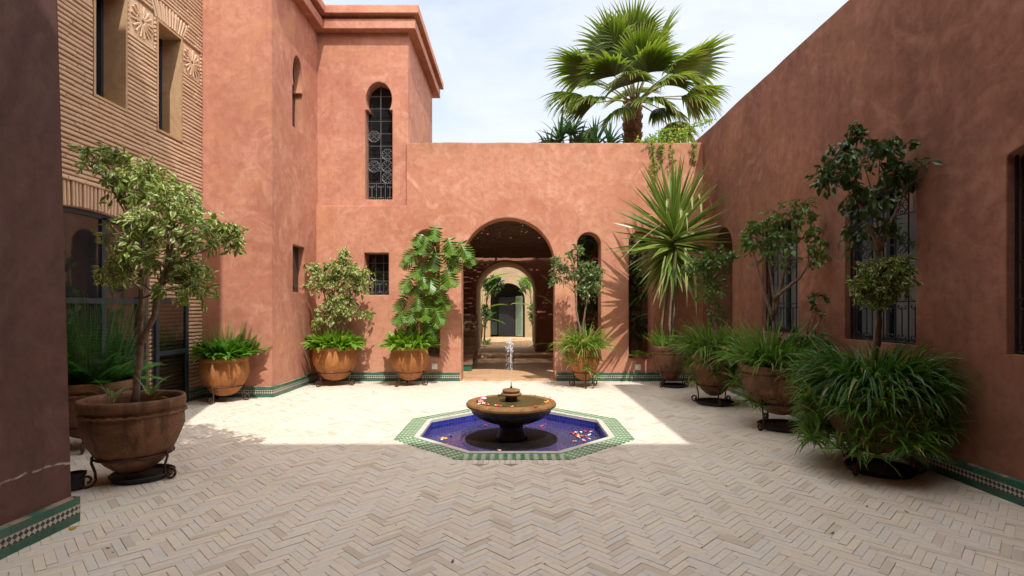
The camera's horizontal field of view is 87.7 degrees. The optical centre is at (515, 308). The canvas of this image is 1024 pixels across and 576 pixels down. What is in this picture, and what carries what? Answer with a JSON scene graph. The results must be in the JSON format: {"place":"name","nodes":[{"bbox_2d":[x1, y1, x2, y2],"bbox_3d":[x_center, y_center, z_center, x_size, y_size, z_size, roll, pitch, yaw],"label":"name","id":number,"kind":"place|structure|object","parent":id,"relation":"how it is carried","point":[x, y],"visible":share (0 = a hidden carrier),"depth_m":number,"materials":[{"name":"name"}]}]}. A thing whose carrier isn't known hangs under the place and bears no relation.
{"place":"outdoors","nodes":[
{"label":"outdoors","id":0,"kind":"place"},
{"bbox_2d":[428,316,478,370],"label":"wall","id":1,"kind":"structure","parent":0,"point":[470,342],"depth_m":13.57,"materials":[{"name":"brown"}]},
{"bbox_2d":[462,337,553,380],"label":"passage paving","id":2,"kind":"structure","parent":0,"point":[496,352],"depth_m":14.49,"materials":[{"name":"beige stone"}]},
{"bbox_2d":[435,242,439,310],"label":"gallery wall","id":3,"kind":"structure","parent":2,"relation":"on","point":[436,273],"depth_m":14.65,"materials":[{"name":"brown paint"}]},
{"bbox_2d":[481,336,495,344],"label":"grass tuft","id":4,"kind":"object","parent":2,"relation":"on","point":[487,342],"visible":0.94,"depth_m":20.26,"materials":[{"name":"green plant"}]},
{"bbox_2d":[481,274,505,340],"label":"garden shrub","id":5,"kind":"object","parent":2,"relation":"on","point":[496,289],"visible":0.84,"depth_m":21.48,"materials":[{"name":"green plant"}]},
{"bbox_2d":[481,273,511,341],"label":"banana plant","id":6,"kind":"object","parent":2,"relation":"on","point":[490,306],"visible":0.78,"depth_m":21.09,"materials":[{"name":"green plant"}]},
{"bbox_2d":[510,276,532,310],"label":"banana plant","id":7,"kind":"object","parent":2,"relation":"on","point":[527,281],"visible":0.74,"depth_m":21.38,"materials":[{"name":"green plant"}]},
{"bbox_2d":[516,276,532,340],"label":"garden shrub","id":8,"kind":"object","parent":2,"relation":"on","point":[524,286],"visible":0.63,"depth_m":22.37,"materials":[{"name":"green plant"}]},
{"bbox_2d":[529,274,552,347],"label":"banana plant","id":9,"kind":"object","parent":2,"relation":"on","point":[547,279],"visible":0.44,"depth_m":12.88,"materials":[{"name":"green plant"}]},
{"bbox_2d":[550,235,597,336],"bbox_3d":[1.605,-0.282,12.638,1.400,3.567,1.119,0,0,27],"label":"garden shrub","id":10,"kind":"object","parent":2,"relation":"on","point":[588,240],"visible":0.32,"depth_m":12.50,"materials":[{"name":"green plant"}]},
{"bbox_2d":[535,102,634,330],"bbox_3d":[1.665,-1.831,13.688,2.780,6.663,1.703,0,0,0],"label":"dracaena","id":11,"kind":"object","parent":2,"relation":"on","point":[569,129],"visible":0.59,"depth_m":13.45,"materials":[{"name":"green plant"}]},
{"bbox_2d":[537,0,735,352],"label":"fan palm","id":12,"kind":"object","parent":2,"relation":"on","point":[633,47],"visible":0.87,"depth_m":14.38,"materials":[{"name":"green plant"}]},
{"bbox_2d":[629,235,647,352],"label":"garden shrub","id":13,"kind":"object","parent":2,"relation":"on","point":[633,278],"visible":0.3,"depth_m":12.83,"materials":[{"name":"green plant"}]},
{"bbox_2d":[629,295,647,320],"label":"banana plant","id":14,"kind":"object","parent":2,"relation":"on","point":[632,301],"visible":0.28,"depth_m":11.70,"materials":[{"name":"green plant"}]},
{"bbox_2d":[0,358,1023,575],"bbox_3d":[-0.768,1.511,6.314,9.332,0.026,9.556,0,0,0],"label":"courtyard paving","id":15,"kind":"structure","parent":0,"point":[680,448],"depth_m":4.08,"materials":[{"name":"tile"}]},
{"bbox_2d":[0,0,79,559],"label":"house","id":16,"kind":"structure","parent":15,"relation":"on","point":[38,502],"depth_m":3.47,"materials":[{"name":"paint"}]},
{"bbox_2d":[69,428,84,453],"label":"plant stand","id":17,"kind":"object","parent":15,"relation":"on","point":[82,447],"visible":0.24,"depth_m":5.47,"materials":[{"name":"metal"}]},
{"bbox_2d":[68,376,133,438],"bbox_3d":[-4.620,1.090,5.781,0.846,0.620,0.842,0,0,0],"label":"terracotta pot","id":18,"kind":"object","parent":17,"relation":"on","point":[76,393],"visible":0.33,"depth_m":5.47,"materials":[{"name":"ceramic"}]},
{"bbox_2d":[66,291,165,384],"bbox_3d":[-4.598,0.328,5.750,1.433,1.036,1.337,0,0,-20],"label":"fern","id":19,"kind":"object","parent":18,"relation":"on","point":[79,373],"visible":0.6,"depth_m":5.71,"materials":[{"name":"green plant"}]},
{"bbox_2d":[71,470,86,490],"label":"black pot","id":20,"kind":"object","parent":15,"relation":"on","point":[77,476],"visible":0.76,"depth_m":4.39,"materials":[{"name":"metal"}]},
{"bbox_2d":[80,446,176,487],"bbox_3d":[-3.326,1.374,4.737,0.701,0.252,0.686,0,0,0],"label":"plant stand","id":21,"kind":"object","parent":15,"relation":"on","point":[166,453],"visible":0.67,"depth_m":4.48,"materials":[{"name":"metal"}]},
{"bbox_2d":[74,390,187,473],"bbox_3d":[-3.370,1.113,4.720,0.807,0.665,0.803,0,0,0],"label":"terracotta pot","id":22,"kind":"object","parent":21,"relation":"on","point":[121,427],"visible":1,"depth_m":4.46,"materials":[{"name":"ceramic"}]},
{"bbox_2d":[91,379,131,402],"bbox_3d":[-3.553,0.706,4.673,0.411,0.231,0.246,0,0,-29],"label":"spider sprout","id":23,"kind":"object","parent":22,"relation":"on","point":[109,392],"visible":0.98,"depth_m":4.65,"materials":[{"name":"green plant"}]},
{"bbox_2d":[136,375,170,398],"bbox_3d":[-3.142,0.674,4.639,0.413,0.242,0.299,0,0,0],"label":"spider sprout","id":24,"kind":"object","parent":22,"relation":"on","point":[148,391],"visible":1,"depth_m":4.61,"materials":[{"name":"green plant"}]},
{"bbox_2d":[67,142,248,402],"bbox_3d":[-3.155,-0.342,4.789,1.822,2.452,0.833,0,0,24],"label":"variegated ficus","id":25,"kind":"object","parent":22,"relation":"on","point":[121,181],"visible":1,"depth_m":4.70,"materials":[{"name":"green plant"}]},
{"bbox_2d":[57,0,203,401],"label":"brick wing","id":26,"kind":"structure","parent":15,"relation":"on","point":[130,74],"depth_m":7.32,"materials":[{"name":"beige brick"}]},
{"bbox_2d":[96,0,103,97],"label":"window","id":27,"kind":"structure","parent":26,"relation":"in","point":[99,3],"depth_m":7.17,"materials":[{"name":"black glass"}]},
{"bbox_2d":[63,206,145,390],"bbox_3d":[-5.355,0.132,6.625,0.062,2.696,2.144,0,0,0],"label":"glass door","id":28,"kind":"structure","parent":26,"relation":"in","point":[81,252],"depth_m":6.76,"materials":[{"name":"grey glass"}]},
{"bbox_2d":[159,38,161,129],"bbox_3d":[-5.587,-3.445,8.150,0.034,1.582,0.532,0,0,0],"label":"window","id":29,"kind":"structure","parent":26,"relation":"in","point":[160,40],"depth_m":8.37,"materials":[{"name":"black glass"}]},
{"bbox_2d":[107,463,175,484],"bbox_3d":[-3.310,1.473,4.740,0.500,0.046,0.500,0,0,0],"label":"saucer","id":30,"kind":"object","parent":15,"relation":"on","point":[154,473],"visible":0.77,"depth_m":4.68,"materials":[{"name":"black metal"}]},
{"bbox_2d":[205,383,249,404],"bbox_3d":[-4.649,1.357,8.558,0.628,0.286,0.639,0,0,0],"label":"plant stand","id":31,"kind":"object","parent":15,"relation":"on","point":[212,388],"visible":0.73,"depth_m":8.39,"materials":[{"name":"metal"}]},
{"bbox_2d":[199,357,249,395],"bbox_3d":[-4.675,1.090,8.599,0.720,0.620,0.721,0,0,0],"label":"terracotta pot","id":32,"kind":"object","parent":31,"relation":"on","point":[217,372],"visible":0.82,"depth_m":8.34,"materials":[{"name":"ceramic"}]},
{"bbox_2d":[187,338,265,362],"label":"leafy plant","id":33,"kind":"object","parent":32,"relation":"on","point":[232,345],"visible":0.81,"depth_m":8.34,"materials":[{"name":"green plant"}]},
{"bbox_2d":[186,316,273,358],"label":"fern","id":34,"kind":"object","parent":32,"relation":"on","point":[238,339],"visible":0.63,"depth_m":8.53,"materials":[{"name":"green plant"}]},
{"bbox_2d":[201,0,443,396],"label":"house","id":35,"kind":"structure","parent":15,"relation":"on","point":[308,106],"depth_m":9.78,"materials":[{"name":"paint"}]},
{"bbox_2d":[292,69,294,126],"bbox_3d":[-4.260,-4.055,10.050,0.020,1.384,0.464,0,0,0],"label":"side keyhole window","id":36,"kind":"structure","parent":35,"relation":"in","point":[293,95],"depth_m":10.22,"materials":[{"name":"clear glass"}]},
{"bbox_2d":[293,246,297,291],"bbox_3d":[-4.230,-0.740,10.105,0.020,0.874,0.544,0,0,0],"label":"side window","id":37,"kind":"structure","parent":35,"relation":"in","point":[295,250],"depth_m":10.24,"materials":[{"name":"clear glass"}]},
{"bbox_2d":[367,87,391,198],"bbox_3d":[-2.800,-3.450,11.274,1.000,2.900,0.133,0,0,0],"label":"keyhole window","id":38,"kind":"structure","parent":35,"relation":"in","point":[380,121],"depth_m":11.32,"materials":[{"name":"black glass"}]},
{"bbox_2d":[315,370,354,386],"bbox_3d":[-3.478,1.352,10.453,0.725,0.296,0.706,0,0,0],"label":"plant stand","id":39,"kind":"object","parent":15,"relation":"on","point":[350,371],"visible":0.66,"depth_m":10.18,"materials":[{"name":"metal"}]},
{"bbox_2d":[312,347,357,380],"bbox_3d":[-3.515,1.070,10.419,0.840,0.660,0.840,0,0,0],"label":"terracotta pot","id":40,"kind":"object","parent":39,"relation":"on","point":[331,360],"visible":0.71,"depth_m":10.10,"materials":[{"name":"ceramic"}]},
{"bbox_2d":[300,327,368,352],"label":"leafy plant","id":41,"kind":"object","parent":40,"relation":"on","point":[343,340],"visible":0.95,"depth_m":10.13,"materials":[{"name":"green plant"}]},
{"bbox_2d":[299,246,376,333],"bbox_3d":[-3.452,-0.184,10.405,1.505,2.084,0.668,0,0,0],"label":"variegated ficus","id":42,"kind":"object","parent":40,"relation":"on","point":[334,276],"visible":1,"depth_m":10.35,"materials":[{"name":"green plant"}]},
{"bbox_2d":[394,370,427,386],"bbox_3d":[-2.018,1.352,10.451,0.653,0.296,0.641,0,0,0],"label":"plant stand","id":43,"kind":"object","parent":15,"relation":"on","point":[398,382],"visible":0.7,"depth_m":10.21,"materials":[{"name":"metal"}]},
{"bbox_2d":[391,347,428,380],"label":"terracotta pot","id":44,"kind":"object","parent":43,"relation":"on","point":[408,361],"visible":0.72,"depth_m":10.13,"materials":[{"name":"ceramic"}]},
{"bbox_2d":[376,327,443,353],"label":"leafy plant","id":45,"kind":"object","parent":44,"relation":"on","point":[400,339],"visible":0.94,"depth_m":10.10,"materials":[{"name":"green plant"}]},
{"bbox_2d":[390,226,477,341],"bbox_3d":[-1.552,-0.355,10.182,1.644,2.423,0.773,0,0,18],"label":"monstera","id":46,"kind":"object","parent":44,"relation":"on","point":[453,259],"visible":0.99,"depth_m":10.21,"materials":[{"name":"green plant"}]},
{"bbox_2d":[481,267,532,336],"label":"wall","id":47,"kind":"structure","parent":15,"relation":"on","point":[514,318],"depth_m":26.35,"materials":[{"name":"beige paint"}]},
{"bbox_2d":[499,297,514,335],"bbox_3d":[-0.420,0.415,26.385,0.800,1.930,0.070,0,0,0],"label":"door","id":48,"kind":"structure","parent":47,"relation":"in","point":[506,312],"depth_m":26.35,"materials":[{"name":"black metal"}]},
{"bbox_2d":[316,142,702,380],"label":"courtyard wall","id":49,"kind":"structure","parent":15,"relation":"on","point":[560,198],"depth_m":11.00,"materials":[{"name":"paint"}]},
{"bbox_2d":[368,254,388,294],"bbox_3d":[-2.850,-0.725,11.315,0.700,1.050,0.129,0,0,0],"label":"window","id":50,"kind":"structure","parent":49,"relation":"in","point":[378,263],"depth_m":11.36,"materials":[{"name":"black glass"}]},
{"bbox_2d":[428,221,597,257],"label":"reed roof","id":51,"kind":"structure","parent":49,"relation":"attached to","point":[507,239],"depth_m":14.82,"materials":[{"name":"brown wood"}]},
{"bbox_2d":[635,364,640,369],"bbox_3d":[2.530,1.215,10.986,0.116,0.116,0.028,0,0,0],"label":"wall socket","id":52,"kind":"object","parent":49,"relation":"attached to","point":[637,366],"depth_m":10.98,"materials":[{"name":"white plastic"}]},
{"bbox_2d":[629,353,649,357],"bbox_3d":[2.571,0.990,11.100,0.450,0.080,0.450,0,0,0],"label":"shallow bowl","id":53,"kind":"object","parent":49,"relation":"on","point":[639,356],"visible":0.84,"depth_m":10.94,"materials":[{"name":"ceramic"}]},
{"bbox_2d":[629,350,652,355],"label":"sill plant","id":54,"kind":"object","parent":53,"relation":"on","point":[637,352],"visible":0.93,"depth_m":11.01,"materials":[{"name":"green plant"}]},
{"bbox_2d":[634,116,715,183],"bbox_3d":[3.558,-3.200,11.305,2.212,2.204,0.980,0,0,-22],"label":"climbing vine","id":55,"kind":"object","parent":49,"relation":"attached to","point":[677,135],"visible":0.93,"depth_m":11.27,"materials":[{"name":"green plant"}]},
{"bbox_2d":[393,408,634,459],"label":"fountain pool","id":56,"kind":"structure","parent":15,"relation":"on","point":[613,434],"depth_m":7.08,"materials":[{"name":"blue tile"}]},
{"bbox_2d":[465,338,556,450],"bbox_3d":[-0.050,1.139,6.660,1.150,1.542,1.150,0,0,0],"label":"fountain","id":57,"kind":"object","parent":56,"relation":"on","point":[510,433],"visible":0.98,"depth_m":6.43,"materials":[{"name":"stone"}]},
{"bbox_2d":[432,233,597,351],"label":"passage wall","id":58,"kind":"structure","parent":15,"relation":"on","point":[531,269],"depth_m":17.00,"materials":[{"name":"brown paint"}]},
{"bbox_2d":[569,371,596,387],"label":"plant stand","id":59,"kind":"object","parent":15,"relation":"on","point":[585,373],"visible":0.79,"depth_m":10.29,"materials":[{"name":"metal"}]},
{"bbox_2d":[569,347,599,379],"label":"terracotta pot","id":60,"kind":"object","parent":59,"relation":"on","point":[593,361],"visible":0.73,"depth_m":9.98,"materials":[{"name":"ceramic"}]},
{"bbox_2d":[548,244,605,338],"bbox_3d":[1.172,-0.209,10.205,1.100,2.068,0.644,0,0,0],"label":"grey ficus","id":61,"kind":"object","parent":60,"relation":"on","point":[563,268],"visible":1,"depth_m":10.16,"materials":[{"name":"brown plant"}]},
{"bbox_2d":[548,321,620,381],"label":"spider plant","id":62,"kind":"object","parent":60,"relation":"on","point":[574,341],"visible":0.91,"depth_m":9.96,"materials":[{"name":"green plant"}]},
{"bbox_2d":[657,370,688,387],"bbox_3d":[3.009,1.342,10.292,0.591,0.316,0.595,0,0,0],"label":"plant stand","id":63,"kind":"object","parent":15,"relation":"on","point":[663,382],"visible":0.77,"depth_m":10.09,"materials":[{"name":"metal"}]},
{"bbox_2d":[652,345,687,380],"bbox_3d":[2.980,1.050,10.250,0.672,0.660,0.668,0,0,0],"label":"terracotta pot","id":64,"kind":"object","parent":63,"relation":"on","point":[673,363],"visible":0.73,"depth_m":10.01,"materials":[{"name":"ceramic"}]},
{"bbox_2d":[643,323,687,346],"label":"leafy plant","id":65,"kind":"object","parent":64,"relation":"on","point":[657,339],"visible":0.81,"depth_m":10.16,"materials":[{"name":"green plant"}]},
{"bbox_2d":[605,147,733,346],"bbox_3d":[3.011,-1.111,10.101,2.589,3.829,2.440,0,0,-45],"label":"yucca","id":66,"kind":"object","parent":64,"relation":"on","point":[674,211],"visible":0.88,"depth_m":10.03,"materials":[{"name":"green plant"}]},
{"bbox_2d":[661,382,686,387],"bbox_3d":[3.030,1.473,10.190,0.480,0.046,0.480,0,0,0],"label":"saucer","id":67,"kind":"object","parent":15,"relation":"on","point":[672,385],"visible":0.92,"depth_m":10.25,"materials":[{"name":"black metal"}]},
{"bbox_2d":[695,398,734,406],"bbox_3d":[3.130,1.473,8.370,0.600,0.046,0.600,0,0,0],"label":"saucer","id":68,"kind":"object","parent":15,"relation":"on","point":[710,402],"visible":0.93,"depth_m":8.40,"materials":[{"name":"black metal"}]},
{"bbox_2d":[691,382,731,406],"bbox_3d":[3.145,1.337,8.356,0.617,0.326,0.621,0,0,0],"label":"plant stand","id":69,"kind":"object","parent":68,"relation":"on","point":[719,387],"visible":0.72,"depth_m":8.25,"materials":[{"name":"metal"}]},
{"bbox_2d":[691,352,737,395],"bbox_3d":[3.130,1.040,8.400,0.701,0.660,0.697,0,0,0],"label":"terracotta pot","id":70,"kind":"object","parent":69,"relation":"on","point":[702,377],"visible":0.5,"depth_m":8.16,"materials":[{"name":"ceramic"}]},
{"bbox_2d":[662,315,754,391],"bbox_3d":[3.107,0.693,8.407,1.635,1.276,1.680,0,0,33],"label":"spider plant","id":71,"kind":"object","parent":70,"relation":"on","point":[706,342],"visible":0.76,"depth_m":8.17,"materials":[{"name":"green plant"}]},
{"bbox_2d":[680,244,739,335],"bbox_3d":[3.081,-0.150,8.482,0.945,1.752,0.544,0,0,0],"label":"thin ficus","id":72,"kind":"object","parent":70,"relation":"on","point":[703,264],"visible":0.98,"depth_m":8.46,"materials":[{"name":"green plant"}]},
{"bbox_2d":[712,344,735,370],"bbox_3d":[3.101,0.724,7.915,0.426,0.433,0.306,0,0,16],"label":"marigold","id":73,"kind":"object","parent":70,"relation":"on","point":[720,363],"visible":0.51,"depth_m":7.91,"materials":[{"name":"green plant"}]},
{"bbox_2d":[757,419,804,433],"bbox_3d":[3.390,1.473,6.670,0.680,0.046,0.680,0,0,0],"label":"saucer","id":74,"kind":"object","parent":15,"relation":"on","point":[778,425],"visible":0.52,"depth_m":6.76,"materials":[{"name":"black metal"}]},
{"bbox_2d":[751,400,811,430],"bbox_3d":[3.340,1.322,6.765,0.776,0.356,0.804,0,0,0],"label":"plant stand","id":75,"kind":"object","parent":15,"relation":"on","point":[764,417],"visible":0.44,"depth_m":6.53,"materials":[{"name":"metal"}]},
{"bbox_2d":[740,362,809,414],"bbox_3d":[3.340,1.020,6.722,0.943,0.620,0.941,0,0,0],"label":"terracotta pot","id":76,"kind":"object","parent":75,"relation":"on","point":[759,385],"visible":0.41,"depth_m":6.43,"materials":[{"name":"ceramic"}]},
{"bbox_2d":[701,315,833,414],"bbox_3d":[3.310,0.671,6.785,1.825,1.328,1.874,0,0,42],"label":"spider plant","id":77,"kind":"object","parent":76,"relation":"on","point":[758,351],"visible":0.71,"depth_m":6.53,"materials":[{"name":"green plant"}]},
{"bbox_2d":[737,197,831,366],"bbox_3d":[3.352,-0.320,6.650,1.098,2.123,0.580,0,0,20],"label":"open ficus","id":78,"kind":"object","parent":76,"relation":"on","point":[770,246],"visible":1,"depth_m":6.66,"materials":[{"name":"green plant"}]},
{"bbox_2d":[765,292,837,368],"bbox_3d":[3.607,0.283,6.707,0.613,0.950,0.838,0,0,-37],"label":"bushy shrub","id":79,"kind":"object","parent":76,"relation":"on","point":[813,308],"visible":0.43,"depth_m":6.46,"materials":[{"name":"green plant"}]},
{"bbox_2d":[641,0,1023,506],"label":"wing","id":80,"kind":"structure","parent":15,"relation":"on","point":[942,81],"depth_m":5.12,"materials":[{"name":"paint"}]},
{"bbox_2d":[766,220,797,333],"bbox_3d":[3.991,-0.459,7.825,0.127,1.642,1.071,0,0,0],"label":"window","id":81,"kind":"structure","parent":80,"relation":"in","point":[788,301],"depth_m":7.82,"materials":[{"name":"grey glass"}]},
{"bbox_2d":[850,183,915,344],"bbox_3d":[3.991,-0.459,5.705,0.127,1.642,1.111,0,0,0],"label":"window","id":82,"kind":"structure","parent":80,"relation":"in","point":[899,325],"depth_m":5.67,"materials":[{"name":"grey glass"}]},
{"bbox_2d":[1015,155,1023,354],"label":"window","id":83,"kind":"structure","parent":80,"relation":"in","point":[1017,185],"depth_m":4.18,"materials":[{"name":"grey glass"}]},
{"bbox_2d":[833,429,926,475],"bbox_3d":[3.357,1.327,5.024,0.710,0.346,0.729,0,0,0],"label":"plant stand","id":84,"kind":"object","parent":15,"relation":"on","point":[857,469],"visible":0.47,"depth_m":4.81,"materials":[{"name":"metal"}]},
{"bbox_2d":[823,386,928,453],"bbox_3d":[3.340,1.030,4.981,0.846,0.620,0.842,0,0,0],"label":"terracotta pot","id":85,"kind":"object","parent":84,"relation":"on","point":[834,422],"visible":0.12,"depth_m":4.72,"materials":[{"name":"ceramic"}]},
{"bbox_2d":[804,119,943,352],"bbox_3d":[3.539,-0.558,5.206,1.276,2.572,0.842,0,0,0],"label":"dark ficus","id":86,"kind":"object","parent":85,"relation":"on","point":[883,148],"visible":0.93,"depth_m":5.16,"materials":[{"name":"green plant"}]},
{"bbox_2d":[770,333,985,480],"bbox_3d":[3.319,0.854,5.008,1.707,1.230,1.722,0,0,0],"label":"spider plant","id":87,"kind":"object","parent":85,"relation":"on","point":[881,382],"visible":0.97,"depth_m":4.57,"materials":[{"name":"green plant"}]},
{"bbox_2d":[845,252,924,361],"bbox_3d":[3.397,0.099,4.919,0.655,1.215,0.577,0,0,22],"label":"round ficus","id":88,"kind":"object","parent":85,"relation":"on","point":[876,281],"visible":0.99,"depth_m":4.83,"materials":[{"name":"green plant"}]},
{"bbox_2d":[843,457,918,479],"bbox_3d":[3.360,1.473,4.920,0.580,0.046,0.580,0,0,0],"label":"saucer","id":89,"kind":"object","parent":15,"relation":"on","point":[875,467],"visible":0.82,"depth_m":4.91,"materials":[{"name":"black metal"}]},
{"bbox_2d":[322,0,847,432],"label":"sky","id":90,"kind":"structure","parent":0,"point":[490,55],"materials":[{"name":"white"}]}
]}

